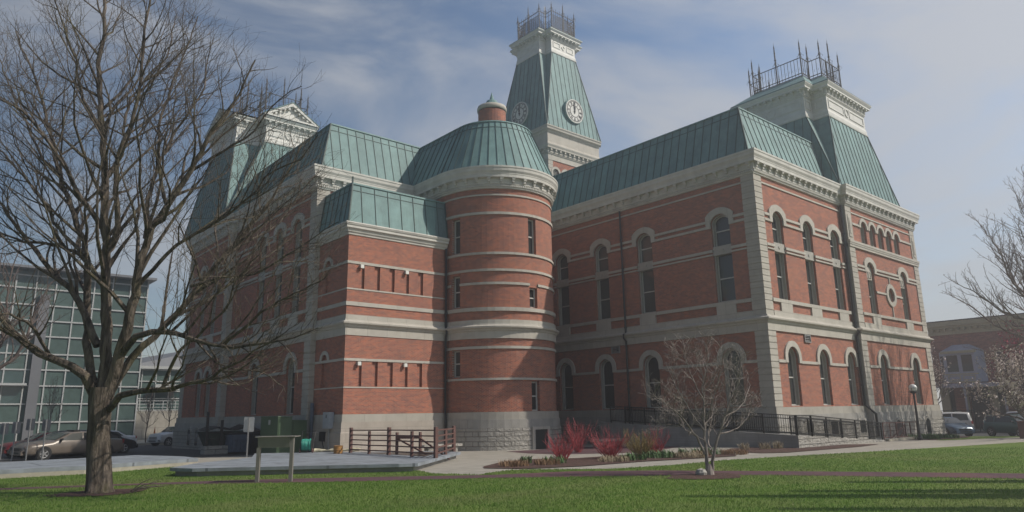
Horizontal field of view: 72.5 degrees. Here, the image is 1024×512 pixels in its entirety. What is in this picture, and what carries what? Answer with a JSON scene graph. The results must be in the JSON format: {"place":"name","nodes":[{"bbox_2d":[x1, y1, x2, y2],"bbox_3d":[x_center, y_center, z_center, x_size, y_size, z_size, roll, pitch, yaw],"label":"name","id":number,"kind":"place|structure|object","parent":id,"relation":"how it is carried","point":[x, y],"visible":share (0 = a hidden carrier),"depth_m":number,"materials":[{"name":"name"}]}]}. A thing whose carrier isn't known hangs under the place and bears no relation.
{"place":"outdoors","nodes":[
{"label":"outdoors","id":0,"kind":"place"},
{"bbox_2d":[0,446,253,461],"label":"road","id":1,"kind":"structure","parent":0,"point":[153,451],"depth_m":43.38,"materials":[{"name":"grey asphalt"}]},
{"bbox_2d":[11,422,20,460],"bbox_3d":[-27.046,10.062,37.955,0.480,2.050,0.061,-1,-13,2],"label":"road sign","id":2,"kind":"object","parent":1,"relation":"on","point":[16,427],"visible":1,"depth_m":38.10,"materials":[{"name":"metal"}]},
{"bbox_2d":[0,432,51,456],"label":"parked car","id":3,"kind":"object","parent":1,"relation":"on","point":[8,445],"visible":0.12,"depth_m":43.12,"materials":[{"name":"paint"}]},
{"bbox_2d":[25,419,35,460],"bbox_3d":[-26.175,9.933,37.807,0.480,2.200,0.061,-1,-13,2],"label":"road sign","id":4,"kind":"object","parent":1,"relation":"on","point":[30,424],"visible":1,"depth_m":37.96,"materials":[{"name":"metal"}]},
{"bbox_2d":[41,419,50,459],"bbox_3d":[-25.513,10.015,38.100,0.480,2.150,0.061,-1,-13,2],"label":"road sign","id":5,"kind":"object","parent":1,"relation":"on","point":[46,424],"visible":0.93,"depth_m":38.26,"materials":[{"name":"metal"}]},
{"bbox_2d":[9,430,123,459],"bbox_3d":[-25.446,10.830,40.188,2.184,1.606,5.356,-10,-16,36],"label":"parked car","id":6,"kind":"object","parent":1,"relation":"on","point":[70,442],"visible":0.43,"depth_m":39.18,"materials":[{"name":"paint"}]},
{"bbox_2d":[52,430,137,455],"bbox_3d":[-27.099,12.054,45.281,2.151,1.618,4.906,-12,-16,39],"label":"parked car","id":7,"kind":"object","parent":1,"relation":"on","point":[129,444],"visible":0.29,"depth_m":45.77,"materials":[{"name":"paint"}]},
{"bbox_2d":[197,424,243,445],"bbox_3d":[-17.757,11.162,42.870,2.570,1.561,1.940,10,-17,-40],"label":"dumpster","id":8,"kind":"object","parent":1,"relation":"on","point":[215,436],"visible":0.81,"depth_m":42.20,"materials":[{"name":"black metal"}]},
{"bbox_2d":[224,427,259,451],"bbox_3d":[-16.216,11.057,42.100,1.800,1.400,1.340,10,-17,-40],"label":"dumpster","id":9,"kind":"object","parent":1,"relation":"on","point":[235,442],"visible":0.59,"depth_m":41.42,"materials":[{"name":"blue metal"}]},
{"bbox_2d":[137,440,163,444],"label":"pavement","id":10,"kind":"structure","parent":0,"point":[140,442],"depth_m":65.92,"materials":[{"name":"concrete"}]},
{"bbox_2d":[38,374,66,431],"bbox_3d":[-41.052,13.749,62.341,2.432,6.489,1.852,-10,-15,35],"label":"street sapling","id":11,"kind":"object","parent":10,"relation":"on","point":[52,407],"visible":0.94,"depth_m":62.27,"materials":[{"name":"brown plant"}]},
{"bbox_2d":[137,394,157,442],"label":"street sapling","id":12,"kind":"object","parent":10,"relation":"on","point":[148,413],"visible":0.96,"depth_m":66.99,"materials":[{"name":"brown plant"}]},
{"bbox_2d":[156,384,179,426],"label":"street sapling","id":13,"kind":"object","parent":10,"relation":"on","point":[172,403],"visible":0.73,"depth_m":68.64,"materials":[{"name":"brown plant"}]},
{"bbox_2d":[138,445,171,447],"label":"road","id":14,"kind":"structure","parent":0,"point":[161,446],"depth_m":60.25,"materials":[{"name":"grey asphalt"}]},
{"bbox_2d":[147,426,174,445],"bbox_3d":[-30.273,16.255,63.151,2.154,1.720,4.806,-8,-14,28],"label":"parked car","id":15,"kind":"object","parent":14,"relation":"on","point":[165,436],"visible":0.49,"depth_m":61.34,"materials":[{"name":"paint"}]},
{"bbox_2d":[168,447,245,456],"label":"ground","id":16,"kind":"structure","parent":0,"point":[212,456],"depth_m":39.61,"materials":[{"name":"concrete"}]},
{"bbox_2d":[0,233,70,369],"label":"tall tree","id":17,"kind":"object","parent":16,"relation":"on","point":[4,337],"visible":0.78,"depth_m":32.73,"materials":[{"name":"brown plant"}]},
{"bbox_2d":[0,262,156,444],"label":"glass building","id":18,"kind":"structure","parent":16,"relation":"on","point":[26,381],"depth_m":72.43,"materials":[{"name":"glass"}]},
{"bbox_2d":[0,424,13,444],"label":"window","id":19,"kind":"structure","parent":18,"relation":"in","point":[9,437],"depth_m":68.61,"materials":[{"name":"teal glass"}]},
{"bbox_2d":[0,386,21,402],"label":"window","id":20,"kind":"structure","parent":18,"relation":"in","point":[10,394],"depth_m":69.34,"materials":[{"name":"teal glass"}]},
{"bbox_2d":[3,370,23,382],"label":"window","id":21,"kind":"structure","parent":18,"relation":"in","point":[10,376],"depth_m":69.73,"materials":[{"name":"teal glass"}]},
{"bbox_2d":[7,337,28,352],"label":"window","id":22,"kind":"structure","parent":18,"relation":"in","point":[15,341],"depth_m":70.22,"materials":[{"name":"teal glass"}]},
{"bbox_2d":[65,371,82,385],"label":"window","id":23,"kind":"structure","parent":18,"relation":"in","point":[71,379],"depth_m":72.91,"materials":[{"name":"teal glass"}]},
{"bbox_2d":[0,455,197,478],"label":"pavement","id":24,"kind":"structure","parent":16,"relation":"on","point":[41,468],"depth_m":27.57,"materials":[{"name":"concrete"}]},
{"bbox_2d":[134,400,178,439],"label":"stair wall","id":25,"kind":"structure","parent":16,"relation":"on","point":[160,424],"depth_m":77.16,"materials":[{"name":"concrete"}]},
{"bbox_2d":[137,351,182,410],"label":"glass building","id":26,"kind":"structure","parent":16,"relation":"on","point":[148,368],"depth_m":87.44,"materials":[{"name":"metal"}]},
{"bbox_2d":[172,4,945,451],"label":"courthouse","id":27,"kind":"structure","parent":16,"relation":"on","point":[550,260],"depth_m":43.88,"materials":[{"name":"brick"}]},
{"bbox_2d":[193,368,202,416],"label":"window","id":28,"kind":"structure","parent":27,"relation":"in","point":[198,370],"depth_m":53.54,"materials":[{"name":"glass"}]},
{"bbox_2d":[203,366,211,415],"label":"window","id":29,"kind":"structure","parent":27,"relation":"in","point":[209,369],"depth_m":51.99,"materials":[{"name":"glass"}]},
{"bbox_2d":[210,260,219,333],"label":"window","id":30,"kind":"structure","parent":27,"relation":"in","point":[214,308],"depth_m":53.47,"materials":[{"name":"glass"}]},
{"bbox_2d":[248,358,259,414],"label":"window","id":31,"kind":"structure","parent":27,"relation":"in","point":[255,384],"depth_m":46.10,"materials":[{"name":"glass"}]},
{"bbox_2d":[257,231,268,322],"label":"window","id":32,"kind":"structure","parent":27,"relation":"in","point":[262,281],"depth_m":47.47,"materials":[{"name":"glass"}]},
{"bbox_2d":[273,222,286,317],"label":"window","id":33,"kind":"structure","parent":27,"relation":"in","point":[281,225],"depth_m":45.45,"materials":[{"name":"glass"}]},
{"bbox_2d":[283,352,296,414],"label":"window","id":34,"kind":"structure","parent":27,"relation":"in","point":[291,373],"depth_m":41.93,"materials":[{"name":"glass"}]},
{"bbox_2d":[291,213,304,312],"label":"window","id":35,"kind":"structure","parent":27,"relation":"in","point":[295,284],"depth_m":43.44,"materials":[{"name":"glass"}]},
{"bbox_2d":[308,403,313,451],"bbox_3d":[-11.135,9.517,38.768,0.192,2.650,0.192,10,-17,-40],"label":"conduit pipe","id":36,"kind":"object","parent":27,"relation":"attached to","point":[311,419],"visible":0.65,"depth_m":38.78,"materials":[{"name":"grey metal"}]},
{"bbox_2d":[322,412,333,449],"bbox_3d":[-9.802,9.301,37.178,0.303,1.930,0.700,10,-17,-40],"label":"meter box","id":37,"kind":"object","parent":27,"relation":"attached to","point":[328,419],"visible":0.98,"depth_m":37.08,"materials":[{"name":"grey metal"}]},
{"bbox_2d":[454,220,459,254],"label":"window","id":38,"kind":"structure","parent":27,"relation":"in","point":[457,223],"depth_m":42.97,"materials":[{"name":"glass"}]},
{"bbox_2d":[454,276,459,308],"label":"window","id":39,"kind":"structure","parent":27,"relation":"in","point":[456,279],"depth_m":42.23,"materials":[{"name":"glass"}]},
{"bbox_2d":[454,350,459,377],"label":"window","id":40,"kind":"structure","parent":27,"relation":"in","point":[456,353],"depth_m":41.28,"materials":[{"name":"glass"}]},
{"bbox_2d":[528,219,533,253],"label":"window","id":41,"kind":"structure","parent":27,"relation":"in","point":[530,222],"depth_m":43.15,"materials":[{"name":"glass"}]},
{"bbox_2d":[532,381,537,410],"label":"window","id":42,"kind":"structure","parent":27,"relation":"in","point":[534,383],"depth_m":41.04,"materials":[{"name":"glass"}]},
{"bbox_2d":[532,426,550,449],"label":"window","id":43,"kind":"structure","parent":27,"relation":"in","point":[539,433],"depth_m":40.09,"materials":[{"name":"stone"}]},
{"bbox_2d":[552,249,570,325],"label":"window","id":44,"kind":"structure","parent":27,"relation":"in","point":[562,262],"depth_m":51.74,"materials":[{"name":"glass"}]},
{"bbox_2d":[556,358,575,409],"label":"window","id":45,"kind":"structure","parent":27,"relation":"in","point":[568,369],"depth_m":50.19,"materials":[{"name":"glass"}]},
{"bbox_2d":[590,238,610,319],"bbox_3d":[6.369,1.597,48.687,0.470,5.710,1.880,10,-17,-40],"label":"window","id":46,"kind":"structure","parent":27,"relation":"in","point":[601,275],"depth_m":48.87,"materials":[{"name":"glass"}]},
{"bbox_2d":[595,354,616,409],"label":"window","id":47,"kind":"structure","parent":27,"relation":"in","point":[608,366],"depth_m":47.38,"materials":[{"name":"glass"}]},
{"bbox_2d":[631,227,655,313],"bbox_3d":[8.857,0.921,45.868,0.470,5.710,1.880,10,-17,-40],"label":"window","id":48,"kind":"structure","parent":27,"relation":"in","point":[647,290],"depth_m":46.04,"materials":[{"name":"glass"}]},
{"bbox_2d":[639,350,662,408],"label":"window","id":49,"kind":"structure","parent":27,"relation":"in","point":[653,363],"depth_m":44.56,"materials":[{"name":"glass"}]},
{"bbox_2d":[705,207,735,302],"bbox_3d":[12.614,-0.100,41.609,0.470,5.710,1.880,10,-17,-40],"label":"window","id":50,"kind":"structure","parent":27,"relation":"in","point":[722,249],"depth_m":41.77,"materials":[{"name":"glass"}]},
{"bbox_2d":[717,342,745,406],"bbox_3d":[12.751,6.777,40.041,0.470,3.660,1.860,10,-17,-40],"label":"window","id":51,"kind":"structure","parent":27,"relation":"in","point":[734,349],"depth_m":40.25,"materials":[{"name":"glass"}]},
{"bbox_2d":[768,205,787,299],"bbox_3d":[15.708,-0.225,41.287,1.880,5.710,0.470,10,-17,-40],"label":"window","id":52,"kind":"structure","parent":27,"relation":"in","point":[776,228],"depth_m":41.51,"materials":[{"name":"glass"}]},
{"bbox_2d":[784,341,802,405],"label":"window","id":53,"kind":"structure","parent":27,"relation":"in","point":[789,355],"depth_m":40.13,"materials":[{"name":"stone"}]},
{"bbox_2d":[798,215,817,304],"bbox_3d":[18.455,0.248,43.597,1.880,5.710,0.470,10,-17,-40],"label":"window","id":54,"kind":"structure","parent":27,"relation":"in","point":[809,259],"depth_m":43.84,"materials":[{"name":"glass"}]},
{"bbox_2d":[816,344,832,405],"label":"window","id":55,"kind":"structure","parent":27,"relation":"in","point":[820,356],"depth_m":42.53,"materials":[{"name":"stone"}]},
{"bbox_2d":[826,224,844,309],"bbox_3d":[21.239,0.727,45.939,1.880,5.710,0.470,10,-17,-40],"label":"window","id":56,"kind":"structure","parent":27,"relation":"in","point":[837,265],"depth_m":46.18,"materials":[{"name":"glass"}]},
{"bbox_2d":[844,347,858,404],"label":"window","id":57,"kind":"structure","parent":27,"relation":"in","point":[848,360],"depth_m":44.90,"materials":[{"name":"glass"}]},
{"bbox_2d":[863,257,876,313],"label":"window","id":58,"kind":"structure","parent":27,"relation":"in","point":[867,260],"depth_m":48.45,"materials":[{"name":"stone"}]},
{"bbox_2d":[877,349,890,404],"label":"window","id":59,"kind":"structure","parent":27,"relation":"in","point":[880,361],"depth_m":47.24,"materials":[{"name":"glass"}]},
{"bbox_2d":[872,278,913,329],"bbox_3d":[26.876,3.305,49.766,6.890,3.570,0.350,10,-17,-40],"label":"round window","id":60,"kind":"structure","parent":27,"relation":"in","point":[876,320],"depth_m":49.70,"materials":[{"name":"stone"}]},
{"bbox_2d":[897,267,908,319],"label":"window","id":61,"kind":"structure","parent":27,"relation":"in","point":[900,269],"depth_m":52.07,"materials":[{"name":"stone"}]},
{"bbox_2d":[910,353,921,403],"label":"window","id":62,"kind":"structure","parent":27,"relation":"in","point":[912,362],"depth_m":50.79,"materials":[{"name":"stone"}]},
{"bbox_2d":[599,422,806,447],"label":"ramp wall","id":63,"kind":"structure","parent":16,"relation":"on","point":[679,436],"depth_m":39.59,"materials":[{"name":"stone"}]},
{"bbox_2d":[624,406,762,430],"bbox_3d":[10.396,9.618,41.280,0.060,1.600,9.660,10,-17,-40],"label":"ramp railing","id":64,"kind":"object","parent":63,"relation":"on","point":[687,421],"visible":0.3,"depth_m":41.31,"materials":[{"name":"black metal"}]},
{"bbox_2d":[610,406,796,435],"bbox_3d":[10.327,9.356,39.974,0.060,1.740,12.390,10,-17,-40],"label":"ramp railing","id":65,"kind":"object","parent":63,"relation":"on","point":[632,410],"visible":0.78,"depth_m":38.94,"materials":[{"name":"black metal"}]},
{"bbox_2d":[930,341,956,404],"bbox_3d":[35.540,11.180,58.907,4.006,7.910,2.786,-7,-14,23],"label":"blossom tree","id":66,"kind":"object","parent":16,"relation":"on","point":[942,380],"visible":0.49,"depth_m":58.65,"materials":[{"name":"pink plant"}]},
{"bbox_2d":[926,313,1023,428],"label":"brick shop","id":67,"kind":"structure","parent":16,"relation":"on","point":[951,338],"depth_m":70.64,"materials":[{"name":"red brick"}]},
{"bbox_2d":[939,344,988,382],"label":"bay window","id":68,"kind":"structure","parent":67,"relation":"in","point":[964,366],"depth_m":70.45,"materials":[{"name":"grey paint"}]},
{"bbox_2d":[941,164,1023,356],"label":"tall tree","id":69,"kind":"object","parent":16,"relation":"on","point":[1010,275],"visible":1,"depth_m":47.35,"materials":[{"name":"brown plant"}]},
{"bbox_2d":[952,341,1023,420],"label":"blossom tree","id":70,"kind":"object","parent":16,"relation":"on","point":[1010,387],"visible":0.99,"depth_m":49.05,"materials":[{"name":"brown plant"}]},
{"bbox_2d":[987,320,1023,385],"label":"redbud tree","id":71,"kind":"object","parent":16,"relation":"on","point":[1014,339],"visible":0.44,"depth_m":55.83,"materials":[{"name":"pink plant"}]},
{"bbox_2d":[200,412,231,454],"bbox_3d":[-17.494,10.537,41.653,1.655,2.450,0.800,10,-17,-40],"label":"areaway railing","id":72,"kind":"object","parent":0,"point":[220,448],"visible":0.93,"depth_m":41.22,"materials":[{"name":"metal"}]},
{"bbox_2d":[0,442,1023,511],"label":"lawn","id":73,"kind":"structure","parent":0,"point":[924,488],"depth_m":16.79,"materials":[{"name":"green plant"}]},
{"bbox_2d":[44,488,146,496],"bbox_3d":[-10.758,6.163,18.228,2.062,0.019,2.058,-2,-13,5],"label":"mulch bed","id":74,"kind":"object","parent":73,"relation":"on","point":[115,492],"visible":0.67,"depth_m":17.85,"materials":[{"name":"brown soil"}]},
{"bbox_2d":[0,0,360,493],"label":"maple tree","id":75,"kind":"object","parent":74,"relation":"on","point":[101,389],"visible":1,"depth_m":19.48,"materials":[{"name":"brown plant"}]},
{"bbox_2d":[255,435,300,481],"bbox_3d":[-7.031,6.110,20.896,1.168,1.400,0.680,0,-13,-3],"label":"sign lectern","id":76,"kind":"object","parent":73,"relation":"on","point":[274,441],"visible":0.82,"depth_m":20.72,"materials":[{"name":"beige metal"}]},
{"bbox_2d":[0,470,1023,489],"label":"brick path","id":77,"kind":"structure","parent":0,"point":[806,473],"depth_m":20.65,"materials":[{"name":"brown brick"}]},
{"bbox_2d":[668,473,740,478],"bbox_3d":[5.361,6.189,19.661,2.057,0.018,2.196,-3,-13,8],"label":"mulch bed","id":78,"kind":"object","parent":77,"relation":"on","point":[715,476],"visible":0.81,"depth_m":19.48,"materials":[{"name":"brown soil"}]},
{"bbox_2d":[640,327,767,474],"bbox_3d":[5.844,4.197,20.698,4.222,4.555,3.482,-2,-13,4],"label":"ornamental tree","id":79,"kind":"object","parent":78,"relation":"on","point":[709,468],"visible":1,"depth_m":20.68,"materials":[{"name":"brown plant"}]},
{"bbox_2d":[0,0,1023,411],"label":"sky","id":80,"kind":"structure","parent":0,"point":[942,81],"materials":[{"name":"blue"}]},
{"bbox_2d":[506,445,676,453],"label":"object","id":81,"kind":"structure","parent":0,"point":[588,450],"depth_m":36.95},
{"bbox_2d":[565,418,597,452],"bbox_3d":[3.204,9.007,35.244,1.659,1.741,1.586,10,-17,-40],"label":"dogwood shrub","id":82,"kind":"object","parent":81,"relation":"on","point":[578,448],"visible":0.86,"depth_m":35.10,"materials":[{"name":"red plant"}]},
{"bbox_2d":[193,437,1023,474],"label":"pavement","id":83,"kind":"structure","parent":0,"point":[470,462],"depth_m":31.85,"materials":[{"name":"concrete"}]},
{"bbox_2d":[243,417,254,456],"bbox_3d":[-13.945,9.562,36.898,0.560,2.050,0.061,-1,-13,2],"label":"road sign","id":84,"kind":"object","parent":83,"relation":"on","point":[248,424],"visible":1,"depth_m":37.03,"materials":[{"name":"metal"}]},
{"bbox_2d":[248,433,259,453],"bbox_3d":[-15.150,11.152,41.676,0.960,1.180,0.660,10,-17,-40],"label":"recycling bin","id":85,"kind":"object","parent":83,"relation":"on","point":[253,445],"visible":0.36,"depth_m":41.31,"materials":[{"name":"black plastic"}]},
{"bbox_2d":[260,416,292,452],"bbox_3d":[-12.886,9.793,38.072,0.840,2.076,2.410,10,-17,-40],"label":"utility cabinet","id":86,"kind":"object","parent":83,"relation":"on","point":[276,425],"visible":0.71,"depth_m":37.41,"materials":[{"name":"green metal"}]},
{"bbox_2d":[291,420,307,452],"bbox_3d":[-12.094,9.998,38.552,0.910,1.873,1.660,10,-17,-40],"label":"utility cabinet","id":87,"kind":"object","parent":83,"relation":"on","point":[299,427],"visible":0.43,"depth_m":37.96,"materials":[{"name":"green metal"}]},
{"bbox_2d":[170,451,460,475],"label":"concrete slab","id":88,"kind":"structure","parent":83,"relation":"on","point":[313,463],"depth_m":24.71,"materials":[{"name":"grey concrete"}]},
{"bbox_2d":[299,431,315,452],"bbox_3d":[-10.052,9.134,34.345,0.670,1.046,0.863,0,-13,-6],"label":"hose reel","id":89,"kind":"object","parent":88,"relation":"on","point":[306,444],"visible":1,"depth_m":34.00,"materials":[{"name":"teal plastic"}]},
{"bbox_2d":[349,426,455,459],"bbox_3d":[-4.125,8.285,31.191,3.930,1.383,8.180,10,-17,-40],"label":"pipe fence","id":90,"kind":"object","parent":88,"relation":"on","point":[412,447],"visible":0.96,"depth_m":30.27,"materials":[{"name":"brown paint"}]},
{"bbox_2d":[483,453,735,468],"bbox_3d":[3.732,8.311,28.591,12.222,0.068,5.240,7,-15,-33],"label":"mulch bed","id":91,"kind":"object","parent":83,"relation":"on","point":[585,461],"visible":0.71,"depth_m":26.66,"materials":[{"name":"brown soil"}]},
{"bbox_2d":[498,459,529,466],"bbox_3d":[0.095,7.527,25.506,1.285,0.273,1.217,10,-17,-40],"label":"dry grass tuft","id":92,"kind":"object","parent":91,"relation":"on","point":[514,463],"visible":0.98,"depth_m":25.31,"materials":[{"name":"beige plant"}]},
{"bbox_2d":[534,457,560,464],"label":"dry grass tuft","id":93,"kind":"object","parent":91,"relation":"on","point":[543,462],"visible":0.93,"depth_m":25.82,"materials":[{"name":"beige plant"}]},
{"bbox_2d":[542,431,578,458],"bbox_3d":[1.987,7.696,28.579,1.592,1.302,1.780,-2,-13,6],"label":"dogwood shrub","id":94,"kind":"object","parent":91,"relation":"on","point":[557,452],"visible":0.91,"depth_m":28.50,"materials":[{"name":"red plant"}]},
{"bbox_2d":[584,425,634,457],"bbox_3d":[4.059,7.714,29.243,2.037,1.489,1.992,10,-17,-40],"label":"dogwood shrub","id":95,"kind":"object","parent":91,"relation":"on","point":[613,451],"visible":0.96,"depth_m":28.95,"materials":[{"name":"red plant"}]},
{"bbox_2d":[599,455,629,461],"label":"dry grass tuft","id":96,"kind":"object","parent":91,"relation":"on","point":[616,458],"visible":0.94,"depth_m":26.90,"materials":[{"name":"plant"}]},
{"bbox_2d":[619,428,658,455],"bbox_3d":[5.377,7.835,29.497,1.820,1.324,1.676,10,-17,-40],"label":"willow shrub","id":97,"kind":"object","parent":91,"relation":"on","point":[635,449],"visible":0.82,"depth_m":29.34,"materials":[{"name":"plant"}]},
{"bbox_2d":[635,424,669,452],"bbox_3d":[6.238,8.103,30.861,1.671,1.387,1.098,-4,-13,12],"label":"dogwood shrub","id":98,"kind":"object","parent":91,"relation":"on","point":[658,446],"visible":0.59,"depth_m":30.78,"materials":[{"name":"red plant"}]},
{"bbox_2d":[642,449,676,457],"bbox_3d":[6.216,8.209,29.102,1.412,0.359,1.520,-8,-14,28],"label":"daffodil clump","id":99,"kind":"object","parent":91,"relation":"on","point":[661,454],"visible":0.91,"depth_m":28.81,"materials":[{"name":"green plant"}]},
{"bbox_2d":[670,450,704,457],"bbox_3d":[7.269,8.172,28.841,1.641,0.272,1.616,10,-17,-40],"label":"dry grass tuft","id":100,"kind":"object","parent":91,"relation":"on","point":[691,455],"visible":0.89,"depth_m":28.50,"materials":[{"name":"plant"}]},
{"bbox_2d":[729,444,875,452],"bbox_3d":[14.370,9.734,35.544,11.100,0.056,4.600,10,-17,-40],"label":"mulch bed","id":101,"kind":"object","parent":83,"relation":"on","point":[758,450],"visible":0.89,"depth_m":34.18,"materials":[{"name":"brown soil"}]},
{"bbox_2d":[798,436,884,447],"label":"ramp wall","id":102,"kind":"structure","parent":83,"relation":"on","point":[810,441],"depth_m":36.88,"materials":[{"name":"stone"}]},
{"bbox_2d":[789,416,855,437],"bbox_3d":[17.527,9.680,39.088,7.660,1.520,0.060,10,-17,-40],"label":"ramp railing","id":103,"kind":"object","parent":102,"relation":"on","point":[836,425],"visible":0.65,"depth_m":38.82,"materials":[{"name":"black metal"}]},
{"bbox_2d":[795,415,882,439],"bbox_3d":[18.216,9.521,38.474,10.040,1.640,0.060,10,-17,-40],"label":"ramp railing","id":104,"kind":"object","parent":102,"relation":"on","point":[855,425],"visible":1,"depth_m":38.30,"materials":[{"name":"black metal"}]},
{"bbox_2d":[882,421,917,439],"bbox_3d":[23.963,11.097,43.546,5.275,1.494,0.650,10,-17,-40],"label":"stair railing","id":105,"kind":"object","parent":83,"relation":"on","point":[900,428],"visible":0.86,"depth_m":43.30,"materials":[{"name":"black metal"}]},
{"bbox_2d":[909,384,922,439],"bbox_3d":[24.576,9.474,42.471,0.490,3.325,0.490,10,-17,-40],"label":"street lamp","id":106,"kind":"object","parent":83,"relation":"on","point":[913,388],"visible":1,"depth_m":42.48,"materials":[{"name":"metal"}]},
{"bbox_2d":[940,436,1018,439],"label":"lawn","id":107,"kind":"structure","parent":0,"point":[979,437],"depth_m":44.12,"materials":[{"name":"green plant"}]},
{"bbox_2d":[957,432,1016,435],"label":"road","id":108,"kind":"structure","parent":0,"point":[986,434],"depth_m":59.15,"materials":[{"name":"grey asphalt"}]},
{"bbox_2d":[942,412,974,428],"bbox_3d":[39.703,15.448,64.662,5.106,1.982,2.243,-9,-15,31],"label":"parked car","id":109,"kind":"object","parent":108,"relation":"on","point":[964,417],"visible":0.06,"depth_m":63.20,"materials":[{"name":"paint"}]},
{"bbox_2d":[944,417,975,435],"bbox_3d":[35.213,13.932,56.990,2.197,1.618,5.006,0,-13,-5],"label":"parked car","id":110,"kind":"object","parent":108,"relation":"on","point":[953,425],"visible":0.39,"depth_m":54.99,"materials":[{"name":"paint"}]},
{"bbox_2d":[983,413,1023,436],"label":"parked car","id":111,"kind":"object","parent":108,"relation":"on","point":[993,425],"visible":0.76,"depth_m":53.58,"materials":[{"name":"paint"}]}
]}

